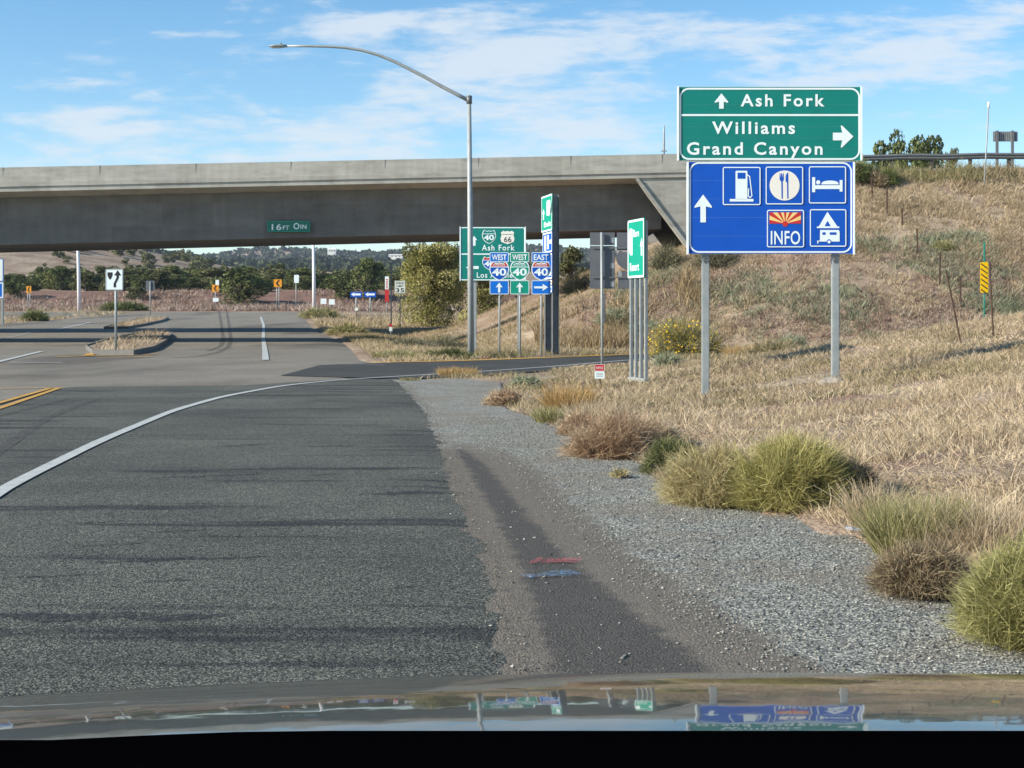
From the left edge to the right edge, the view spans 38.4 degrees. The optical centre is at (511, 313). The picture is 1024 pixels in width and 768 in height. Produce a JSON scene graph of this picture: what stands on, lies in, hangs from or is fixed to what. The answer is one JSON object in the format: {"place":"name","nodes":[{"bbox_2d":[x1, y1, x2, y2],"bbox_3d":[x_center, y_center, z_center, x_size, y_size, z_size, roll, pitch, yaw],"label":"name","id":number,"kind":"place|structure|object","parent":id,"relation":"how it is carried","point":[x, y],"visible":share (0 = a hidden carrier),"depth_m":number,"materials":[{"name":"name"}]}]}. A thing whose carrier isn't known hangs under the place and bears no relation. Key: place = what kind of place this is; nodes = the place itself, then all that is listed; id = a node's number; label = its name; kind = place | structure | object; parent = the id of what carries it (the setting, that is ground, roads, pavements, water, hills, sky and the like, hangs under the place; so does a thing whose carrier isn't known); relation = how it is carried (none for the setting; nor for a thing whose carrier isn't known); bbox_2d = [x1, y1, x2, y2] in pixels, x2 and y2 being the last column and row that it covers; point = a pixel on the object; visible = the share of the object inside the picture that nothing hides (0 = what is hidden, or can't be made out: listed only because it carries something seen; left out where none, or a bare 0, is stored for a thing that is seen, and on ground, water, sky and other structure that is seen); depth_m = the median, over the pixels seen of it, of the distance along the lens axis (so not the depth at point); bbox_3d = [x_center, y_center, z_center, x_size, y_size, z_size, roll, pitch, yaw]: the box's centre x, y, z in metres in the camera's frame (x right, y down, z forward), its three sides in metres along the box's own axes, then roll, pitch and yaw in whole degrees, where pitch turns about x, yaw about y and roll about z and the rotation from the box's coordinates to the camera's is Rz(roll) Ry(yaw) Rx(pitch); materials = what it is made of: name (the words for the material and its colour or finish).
{"place":"outdoors","nodes":[
{"label":"outdoors","id":0,"kind":"place"},
{"bbox_2d":[0,312,124,316],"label":"side road","id":1,"kind":"structure","parent":0,"point":[49,313],"depth_m":152.29,"materials":[{"name":"grey asphalt"}]},
{"bbox_2d":[93,327,170,349],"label":"island grass","id":2,"kind":"structure","parent":0,"point":[130,339],"depth_m":63.23,"materials":[{"name":"plant"}]},
{"bbox_2d":[104,317,168,328],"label":"traffic island","id":3,"kind":"structure","parent":0,"point":[136,325],"depth_m":113.84,"materials":[{"name":"grey concrete"}]},
{"bbox_2d":[111,314,165,325],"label":"island grass","id":4,"kind":"structure","parent":0,"point":[139,319],"depth_m":121.02,"materials":[{"name":"plant"}]},
{"bbox_2d":[0,312,388,408],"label":"road","id":5,"kind":"structure","parent":0,"point":[292,337],"depth_m":50.39,"materials":[{"name":"grey asphalt"}]},
{"bbox_2d":[86,331,170,354],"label":"traffic island","id":6,"kind":"structure","parent":5,"relation":"on","point":[92,348],"depth_m":57.23,"materials":[{"name":"white concrete"}]},
{"bbox_2d":[106,269,122,348],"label":"keep right sign","id":7,"kind":"object","parent":6,"relation":"on","point":[114,279],"visible":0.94,"depth_m":51.99,"materials":[{"name":"metal"}]},
{"bbox_2d":[281,354,656,378],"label":"exit ramp","id":8,"kind":"structure","parent":0,"point":[399,370],"depth_m":38.65,"materials":[{"name":"grey asphalt"}]},
{"bbox_2d":[0,357,664,495],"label":"lane marking","id":9,"kind":"object","parent":8,"relation":"on","point":[9,485],"visible":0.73,"depth_m":15.67,"materials":[{"name":"white paint"}]},
{"bbox_2d":[0,170,1023,603],"bbox_3d":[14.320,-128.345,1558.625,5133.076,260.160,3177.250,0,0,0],"label":"ground","id":10,"kind":"structure","parent":0,"point":[22,262],"depth_m":62.81,"materials":[{"name":"brown plant"}]},
{"bbox_2d":[0,259,3,323],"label":"service sign","id":11,"kind":"object","parent":10,"relation":"on","point":[2,286],"visible":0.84,"depth_m":117.99,"materials":[{"name":"metal"}]},
{"bbox_2d":[4,278,26,297],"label":"juniper tree","id":12,"kind":"object","parent":10,"relation":"on","point":[12,287],"visible":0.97,"depth_m":207.49,"materials":[{"name":"green plant"}]},
{"bbox_2d":[18,305,50,320],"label":"green shrub","id":13,"kind":"object","parent":10,"relation":"on","point":[34,315],"visible":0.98,"depth_m":127.54,"materials":[{"name":"green plant"}]},
{"bbox_2d":[41,265,76,289],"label":"juniper tree","id":14,"kind":"object","parent":10,"relation":"on","point":[56,271],"visible":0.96,"depth_m":228.85,"materials":[{"name":"green plant"}]},
{"bbox_2d":[77,251,80,310],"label":"street lamp","id":15,"kind":"object","parent":10,"relation":"on","point":[78,286],"visible":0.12,"depth_m":167.84,"materials":[{"name":"metal"}]},
{"bbox_2d":[68,271,104,290],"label":"juniper tree","id":16,"kind":"object","parent":10,"relation":"on","point":[89,279],"visible":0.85,"depth_m":223.17,"materials":[{"name":"green plant"}]},
{"bbox_2d":[117,300,152,310],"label":"green shrub","id":17,"kind":"object","parent":10,"relation":"on","point":[127,306],"visible":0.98,"depth_m":171.38,"materials":[{"name":"green plant"}]},
{"bbox_2d":[124,286,149,299],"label":"juniper tree","id":18,"kind":"object","parent":10,"relation":"on","point":[133,292],"visible":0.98,"depth_m":205.33,"materials":[{"name":"green plant"}]},
{"bbox_2d":[139,269,172,290],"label":"juniper tree","id":19,"kind":"object","parent":10,"relation":"on","point":[157,275],"visible":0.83,"depth_m":218.18,"materials":[{"name":"green plant"}]},
{"bbox_2d":[157,264,188,289],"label":"juniper tree","id":20,"kind":"object","parent":10,"relation":"on","point":[175,270],"visible":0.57,"depth_m":229.66,"materials":[{"name":"green plant"}]},
{"bbox_2d":[173,276,204,289],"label":"juniper tree","id":21,"kind":"object","parent":10,"relation":"on","point":[192,281],"visible":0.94,"depth_m":219.73,"materials":[{"name":"green plant"}]},
{"bbox_2d":[198,267,231,289],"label":"juniper tree","id":22,"kind":"object","parent":10,"relation":"on","point":[215,271],"visible":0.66,"depth_m":214.19,"materials":[{"name":"green plant"}]},
{"bbox_2d":[0,305,467,326],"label":"grass","id":23,"kind":"structure","parent":10,"relation":"on","point":[332,321],"depth_m":131.06,"materials":[{"name":"beige plant"}]},
{"bbox_2d":[208,266,271,305],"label":"juniper tree","id":24,"kind":"object","parent":10,"relation":"on","point":[239,281],"visible":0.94,"depth_m":199.13,"materials":[{"name":"green plant"}]},
{"bbox_2d":[0,379,506,696],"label":"asphalt lane","id":25,"kind":"structure","parent":10,"relation":"on","point":[313,594],"depth_m":8.92,"materials":[{"name":"grey asphalt"}]},
{"bbox_2d":[0,611,231,621],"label":"tar patch","id":26,"kind":"object","parent":25,"relation":"on","point":[86,615],"visible":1,"depth_m":6.75,"materials":[{"name":"black asphalt"}]},
{"bbox_2d":[0,672,1023,767],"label":"car","id":27,"kind":"object","parent":25,"relation":"on","point":[753,720],"visible":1,"depth_m":1.58,"materials":[{"name":"paint"}]},
{"bbox_2d":[0,287,531,310],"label":"berm brush","id":28,"kind":"object","parent":10,"relation":"on","point":[362,305],"visible":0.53,"depth_m":193.69,"materials":[{"name":"brown plant"}]},
{"bbox_2d":[282,266,320,289],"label":"juniper tree","id":29,"kind":"object","parent":10,"relation":"on","point":[305,272],"visible":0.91,"depth_m":221.12,"materials":[{"name":"green plant"}]},
{"bbox_2d":[312,245,315,308],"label":"street lamp","id":30,"kind":"object","parent":10,"relation":"on","point":[313,281],"visible":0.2,"depth_m":167.87,"materials":[{"name":"metal"}]},
{"bbox_2d":[295,306,342,317],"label":"green shrub","id":31,"kind":"object","parent":10,"relation":"on","point":[311,312],"visible":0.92,"depth_m":139.18,"materials":[{"name":"green plant"}]},
{"bbox_2d":[318,273,356,299],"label":"juniper tree","id":32,"kind":"object","parent":10,"relation":"on","point":[341,289],"visible":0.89,"depth_m":205.97,"materials":[{"name":"green plant"}]},
{"bbox_2d":[323,322,369,334],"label":"green shrub","id":33,"kind":"object","parent":10,"relation":"on","point":[345,328],"visible":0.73,"depth_m":91.53,"materials":[{"name":"green plant"}]},
{"bbox_2d":[347,256,389,300],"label":"juniper tree","id":34,"kind":"object","parent":10,"relation":"on","point":[371,266],"visible":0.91,"depth_m":204.50,"materials":[{"name":"green plant"}]},
{"bbox_2d":[269,43,473,354],"bbox_3d":[-4.340,-3.375,46.000,6.520,10.151,0.400,0,0,0],"label":"street lamp","id":35,"kind":"object","parent":10,"relation":"on","point":[468,99],"visible":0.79,"depth_m":45.94,"materials":[{"name":"metal"}]},
{"bbox_2d":[139,243,616,272],"bbox_3d":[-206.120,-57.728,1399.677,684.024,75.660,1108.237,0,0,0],"label":"woodland","id":36,"kind":"object","parent":10,"relation":"on","point":[332,263],"visible":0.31,"depth_m":1405.41,"materials":[{"name":"green plant"}]},
{"bbox_2d":[385,334,436,348],"bbox_3d":[-4.310,1.181,62.016,2.301,0.684,2.450,0,0,0],"label":"brush","id":37,"kind":"object","parent":10,"relation":"on","point":[414,340],"visible":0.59,"depth_m":61.65,"materials":[{"name":"green plant"}]},
{"bbox_2d":[394,242,465,326],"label":"leafy tree","id":38,"kind":"object","parent":10,"relation":"on","point":[418,270],"visible":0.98,"depth_m":111.09,"materials":[{"name":"green plant"}]},
{"bbox_2d":[0,153,862,252],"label":"highway bridge","id":39,"kind":"structure","parent":10,"relation":"on","point":[116,207],"depth_m":70.34,"materials":[{"name":"concrete"}]},
{"bbox_2d":[267,221,309,231],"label":"clearance sign","id":40,"kind":"object","parent":39,"relation":"attached to","point":[288,226],"visible":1,"depth_m":70.43,"materials":[{"name":"green metal"}]},
{"bbox_2d":[421,345,475,358],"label":"green shrub","id":41,"kind":"object","parent":10,"relation":"on","point":[449,351],"visible":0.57,"depth_m":45.33,"materials":[{"name":"green plant"}]},
{"bbox_2d":[432,331,467,348],"bbox_3d":[-2.694,1.220,64.046,2.535,1.088,2.350,0,0,0],"label":"brush","id":42,"kind":"object","parent":10,"relation":"on","point":[449,341],"visible":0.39,"depth_m":63.79,"materials":[{"name":"green plant"}]},
{"bbox_2d":[433,365,480,376],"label":"grass tuft","id":43,"kind":"object","parent":10,"relation":"on","point":[457,369],"visible":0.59,"depth_m":33.12,"materials":[{"name":"beige plant"}]},
{"bbox_2d":[454,263,516,321],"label":"leafy tree","id":44,"kind":"object","parent":10,"relation":"on","point":[485,300],"visible":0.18,"depth_m":116.78,"materials":[{"name":"green plant"}]},
{"bbox_2d":[460,227,525,351],"bbox_3d":[-0.680,-0.662,52.060,2.338,4.825,0.181,0,0,0],"label":"guide sign","id":45,"kind":"object","parent":10,"relation":"on","point":[487,241],"visible":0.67,"depth_m":51.99,"materials":[{"name":"metal"}]},
{"bbox_2d":[489,252,508,352],"bbox_3d":[-0.409,-0.106,47.020,0.621,3.712,0.085,0,0,0],"label":"route marker sign","id":46,"kind":"object","parent":10,"relation":"on","point":[499,271],"visible":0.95,"depth_m":46.98,"materials":[{"name":"metal"}]},
{"bbox_2d":[510,252,528,355],"bbox_3d":[0.245,-0.106,47.020,0.621,3.712,0.085,0,0,0],"label":"route marker sign","id":47,"kind":"object","parent":10,"relation":"on","point":[519,271],"visible":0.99,"depth_m":46.99,"materials":[{"name":"metal"}]},
{"bbox_2d":[508,372,545,388],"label":"green weed","id":48,"kind":"object","parent":10,"relation":"on","point":[532,379],"visible":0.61,"depth_m":27.36,"materials":[{"name":"green plant"}]},
{"bbox_2d":[317,242,748,362],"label":"verge grass","id":49,"kind":"structure","parent":10,"relation":"on","point":[507,350],"depth_m":64.63,"materials":[{"name":"beige plant"}]},
{"bbox_2d":[531,252,550,356],"bbox_3d":[0.930,-0.106,47.020,0.621,3.712,0.085,0,0,0],"label":"route marker sign","id":50,"kind":"object","parent":10,"relation":"on","point":[541,271],"visible":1,"depth_m":46.98,"materials":[{"name":"metal"}]},
{"bbox_2d":[541,193,558,354],"bbox_3d":[1.299,-1.153,49.821,0.264,5.705,1.632,0,0,-11],"label":"guide sign","id":51,"kind":"object","parent":10,"relation":"on","point":[550,217],"visible":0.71,"depth_m":49.19,"materials":[{"name":"metal"}]},
{"bbox_2d":[530,404,570,423],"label":"grass tuft","id":52,"kind":"object","parent":10,"relation":"on","point":[544,417],"visible":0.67,"depth_m":18.88,"materials":[{"name":"green plant"}]},
{"bbox_2d":[525,378,614,412],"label":"grass tuft","id":53,"kind":"object","parent":10,"relation":"on","point":[557,398],"visible":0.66,"depth_m":21.34,"materials":[{"name":"beige plant"}]},
{"bbox_2d":[559,245,585,279],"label":"dark tree","id":54,"kind":"object","parent":10,"relation":"on","point":[571,258],"visible":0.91,"depth_m":111.61,"materials":[{"name":"green plant"}]},
{"bbox_2d":[559,270,589,294],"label":"brush","id":55,"kind":"object","parent":10,"relation":"on","point":[571,286],"visible":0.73,"depth_m":73.60,"materials":[{"name":"green plant"}]},
{"bbox_2d":[551,409,598,435],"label":"tumbleweed","id":56,"kind":"object","parent":10,"relation":"on","point":[561,429],"visible":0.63,"depth_m":16.91,"materials":[{"name":"brown plant"}]},
{"bbox_2d":[549,394,651,422],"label":"grass tuft","id":57,"kind":"object","parent":10,"relation":"on","point":[583,409],"visible":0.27,"depth_m":17.94,"materials":[{"name":"plant"}]},
{"bbox_2d":[592,301,629,323],"bbox_3d":[4.443,-0.113,62.954,2.229,1.239,2.164,0,0,-37],"label":"brush","id":58,"kind":"object","parent":10,"relation":"on","point":[610,314],"visible":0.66,"depth_m":62.64,"materials":[{"name":"green plant"}]},
{"bbox_2d":[549,400,674,460],"bbox_3d":[0.989,1.133,14.499,1.365,0.695,1.224,0,0,0],"label":"tumbleweed","id":59,"kind":"object","parent":10,"relation":"on","point":[616,438],"visible":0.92,"depth_m":14.29,"materials":[{"name":"brown plant"}]},
{"bbox_2d":[590,232,638,363],"bbox_3d":[2.540,-0.144,36.014,1.262,3.688,0.117,0,0,0],"label":"route marker sign","id":60,"kind":"object","parent":10,"relation":"on","point":[602,267],"visible":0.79,"depth_m":36.06,"materials":[{"name":"metal"}]},
{"bbox_2d":[527,262,729,349],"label":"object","id":61,"kind":"object","parent":10,"relation":"on","point":[613,336],"visible":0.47,"depth_m":61.67,"materials":[{"name":"beige plant"}]},
{"bbox_2d":[628,218,649,381],"bbox_3d":[2.452,-0.063,28.483,0.130,3.526,1.018,0,0,-14],"label":"guide sign","id":62,"kind":"object","parent":10,"relation":"on","point":[637,248],"visible":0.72,"depth_m":28.34,"materials":[{"name":"metal"}]},
{"bbox_2d":[626,410,690,443],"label":"tumbleweed","id":63,"kind":"object","parent":10,"relation":"on","point":[668,428],"visible":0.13,"depth_m":15.10,"materials":[{"name":"plant"}]},
{"bbox_2d":[631,430,702,474],"bbox_3d":[1.393,1.247,13.003,0.722,0.480,0.714,0,0,0],"label":"green shrub","id":64,"kind":"object","parent":10,"relation":"on","point":[656,450],"visible":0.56,"depth_m":12.92,"materials":[{"name":"green plant"}]},
{"bbox_2d":[648,239,685,267],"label":"brush","id":65,"kind":"object","parent":10,"relation":"on","point":[662,256],"visible":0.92,"depth_m":67.65,"materials":[{"name":"green plant"}]},
{"bbox_2d":[648,348,693,367],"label":"green shrub","id":66,"kind":"object","parent":10,"relation":"on","point":[661,360],"visible":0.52,"depth_m":33.40,"materials":[{"name":"green plant"}]},
{"bbox_2d":[643,311,731,356],"bbox_3d":[5.596,0.656,47.522,3.345,1.661,2.283,0,0,0],"label":"flowering bush","id":67,"kind":"object","parent":10,"relation":"on","point":[684,339],"visible":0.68,"depth_m":47.19,"materials":[{"name":"yellow plant"}]},
{"bbox_2d":[644,427,758,510],"bbox_3d":[1.505,1.141,10.922,1.122,0.666,1.101,0,0,0],"label":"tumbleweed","id":68,"kind":"object","parent":10,"relation":"on","point":[693,479],"visible":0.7,"depth_m":10.72,"materials":[{"name":"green plant"}]},
{"bbox_2d":[392,379,1023,674],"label":"gravel shoulder","id":69,"kind":"object","parent":10,"relation":"on","point":[588,634],"visible":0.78,"depth_m":7.76},
{"bbox_2d":[479,387,527,406],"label":"tumbleweed","id":70,"kind":"object","parent":69,"relation":"on","point":[496,398],"visible":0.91,"depth_m":22.46,"materials":[{"name":"beige plant"}]},
{"bbox_2d":[387,382,622,673],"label":"edge chips","id":71,"kind":"object","parent":69,"relation":"on","point":[462,493],"visible":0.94,"depth_m":8.50,"materials":[{"name":"grey gravel"}]},
{"bbox_2d":[830,481,1008,554],"bbox_3d":[2.403,1.207,8.607,1.085,0.455,1.059,0,0,0],"label":"grass tuft","id":72,"kind":"object","parent":69,"relation":"on","point":[884,526],"visible":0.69,"depth_m":8.50,"materials":[{"name":"green plant"}]},
{"bbox_2d":[928,518,1023,657],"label":"green shrub","id":73,"kind":"object","parent":69,"relation":"on","point":[991,608],"visible":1,"depth_m":6.17,"materials":[{"name":"green plant"}]},
{"bbox_2d":[687,254,742,266],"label":"brush","id":74,"kind":"object","parent":10,"relation":"on","point":[721,258],"visible":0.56,"depth_m":65.58,"materials":[{"name":"green plant"}]},
{"bbox_2d":[418,324,1023,415],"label":"verge grass","id":75,"kind":"structure","parent":10,"relation":"on","point":[972,366],"depth_m":24.93,"materials":[{"name":"beige plant"}]},
{"bbox_2d":[499,385,1023,587],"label":"edge grass","id":76,"kind":"structure","parent":10,"relation":"on","point":[826,515],"depth_m":10.06,"materials":[{"name":"plant"}]},
{"bbox_2d":[677,86,861,396],"bbox_3d":[4.112,-0.911,23.558,2.946,5.422,0.185,0,0,0],"label":"guide sign","id":77,"kind":"object","parent":10,"relation":"on","point":[770,207],"visible":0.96,"depth_m":23.49,"materials":[{"name":"metal"}]},
{"bbox_2d":[733,332,806,355],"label":"green shrub","id":78,"kind":"object","parent":10,"relation":"on","point":[765,346],"visible":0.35,"depth_m":43.85,"materials":[{"name":"green plant"}]},
{"bbox_2d":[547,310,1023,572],"bbox_3d":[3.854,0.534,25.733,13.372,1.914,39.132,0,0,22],"label":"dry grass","id":79,"kind":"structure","parent":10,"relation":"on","point":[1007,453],"depth_m":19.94,"materials":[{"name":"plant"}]},
{"bbox_2d":[556,309,1023,563],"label":"tall dry grass","id":80,"kind":"structure","parent":10,"relation":"on","point":[951,423],"depth_m":17.61,"materials":[{"name":"plant"}]},
{"bbox_2d":[709,410,870,516],"bbox_3d":[2.024,1.076,10.627,1.261,0.753,1.248,0,0,0],"label":"shrub","id":81,"kind":"object","parent":10,"relation":"on","point":[792,472],"visible":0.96,"depth_m":10.40,"materials":[{"name":"green plant"}]},
{"bbox_2d":[573,164,1023,349],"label":"bank grass","id":82,"kind":"structure","parent":10,"relation":"on","point":[931,190],"depth_m":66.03,"materials":[{"name":"plant"}]},
{"bbox_2d":[582,225,1023,341],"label":"bank sage","id":83,"kind":"object","parent":10,"relation":"on","point":[1006,307],"visible":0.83,"depth_m":62.20,"materials":[{"name":"beige plant"}]},
{"bbox_2d":[849,155,874,182],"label":"brush","id":84,"kind":"object","parent":10,"relation":"on","point":[864,173],"visible":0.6,"depth_m":70.20,"materials":[{"name":"green plant"}]},
{"bbox_2d":[840,449,885,496],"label":"tumbleweed","id":85,"kind":"object","parent":10,"relation":"on","point":[866,469],"visible":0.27,"depth_m":10.62,"materials":[{"name":"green plant"}]},
{"bbox_2d":[815,472,925,524],"bbox_3d":[2.333,1.224,9.590,0.767,0.417,0.747,0,0,0],"label":"grass tuft","id":86,"kind":"object","parent":10,"relation":"on","point":[854,493],"visible":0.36,"depth_m":9.58,"materials":[{"name":"plant"}]},
{"bbox_2d":[863,168,890,186],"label":"brush","id":87,"kind":"object","parent":10,"relation":"on","point":[878,179],"visible":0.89,"depth_m":69.95,"materials":[{"name":"green plant"}]},
{"bbox_2d":[871,140,892,168],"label":"dark tree","id":88,"kind":"object","parent":10,"relation":"on","point":[884,147],"visible":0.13,"depth_m":114.23,"materials":[{"name":"green plant"}]},
{"bbox_2d":[877,163,902,184],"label":"brush","id":89,"kind":"object","parent":10,"relation":"on","point":[893,179],"visible":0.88,"depth_m":70.17,"materials":[{"name":"green plant"}]},
{"bbox_2d":[889,129,921,168],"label":"dark tree","id":90,"kind":"object","parent":10,"relation":"on","point":[896,149],"visible":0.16,"depth_m":111.71,"materials":[{"name":"green plant"}]},
{"bbox_2d":[855,526,978,602],"bbox_3d":[2.048,1.252,7.367,0.678,0.409,0.700,0,0,0],"label":"tumbleweed","id":91,"kind":"object","parent":10,"relation":"on","point":[911,569],"visible":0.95,"depth_m":7.24,"materials":[{"name":"brown plant"}]},
{"bbox_2d":[864,157,989,183],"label":"green weeds","id":92,"kind":"object","parent":10,"relation":"on","point":[944,167],"visible":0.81,"depth_m":70.94,"materials":[{"name":"plant"}]},
{"bbox_2d":[909,134,948,168],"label":"dark tree","id":93,"kind":"object","parent":10,"relation":"on","point":[926,148],"visible":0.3,"depth_m":110.48,"materials":[{"name":"green plant"}]},
{"bbox_2d":[863,153,1023,169],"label":"guardrail","id":94,"kind":"object","parent":10,"relation":"on","point":[932,157],"visible":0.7,"depth_m":72.15,"materials":[{"name":"metal"}]},
{"bbox_2d":[902,486,1023,553],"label":"grass tuft","id":95,"kind":"object","parent":10,"relation":"on","point":[997,522],"visible":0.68,"depth_m":8.28,"materials":[{"name":"plant"}]},
{"bbox_2d":[980,242,987,316],"bbox_3d":[12.830,-0.102,40.016,0.217,3.691,0.060,0,0,0],"label":"object marker","id":96,"kind":"object","parent":10,"relation":"on","point":[984,277],"visible":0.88,"depth_m":39.99,"materials":[{"name":"yellow metal"}]},
{"bbox_2d":[948,157,1023,184],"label":"roadside weeds","id":97,"kind":"object","parent":10,"relation":"on","point":[989,165],"visible":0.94,"depth_m":70.95,"materials":[{"name":"beige plant"}]},
{"bbox_2d":[993,131,1017,166],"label":"highway sign back","id":98,"kind":"object","parent":10,"relation":"on","point":[1011,137],"visible":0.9,"depth_m":97.95,"materials":[{"name":"metal"}]},
{"bbox_2d":[0,0,1023,253],"label":"sky","id":99,"kind":"structure","parent":0,"point":[83,82],"materials":[{"name":"blue"}]},
{"bbox_2d":[179,382,1017,672],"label":"scattered gravel","id":100,"kind":"structure","parent":0,"point":[626,655],"depth_m":7.59,"materials":[{"name":"grey gravel"}]},
{"bbox_2d":[450,416,1023,673],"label":"loose gravel","id":101,"kind":"structure","parent":0,"point":[818,613],"depth_m":8.08,"materials":[{"name":"grey gravel"}]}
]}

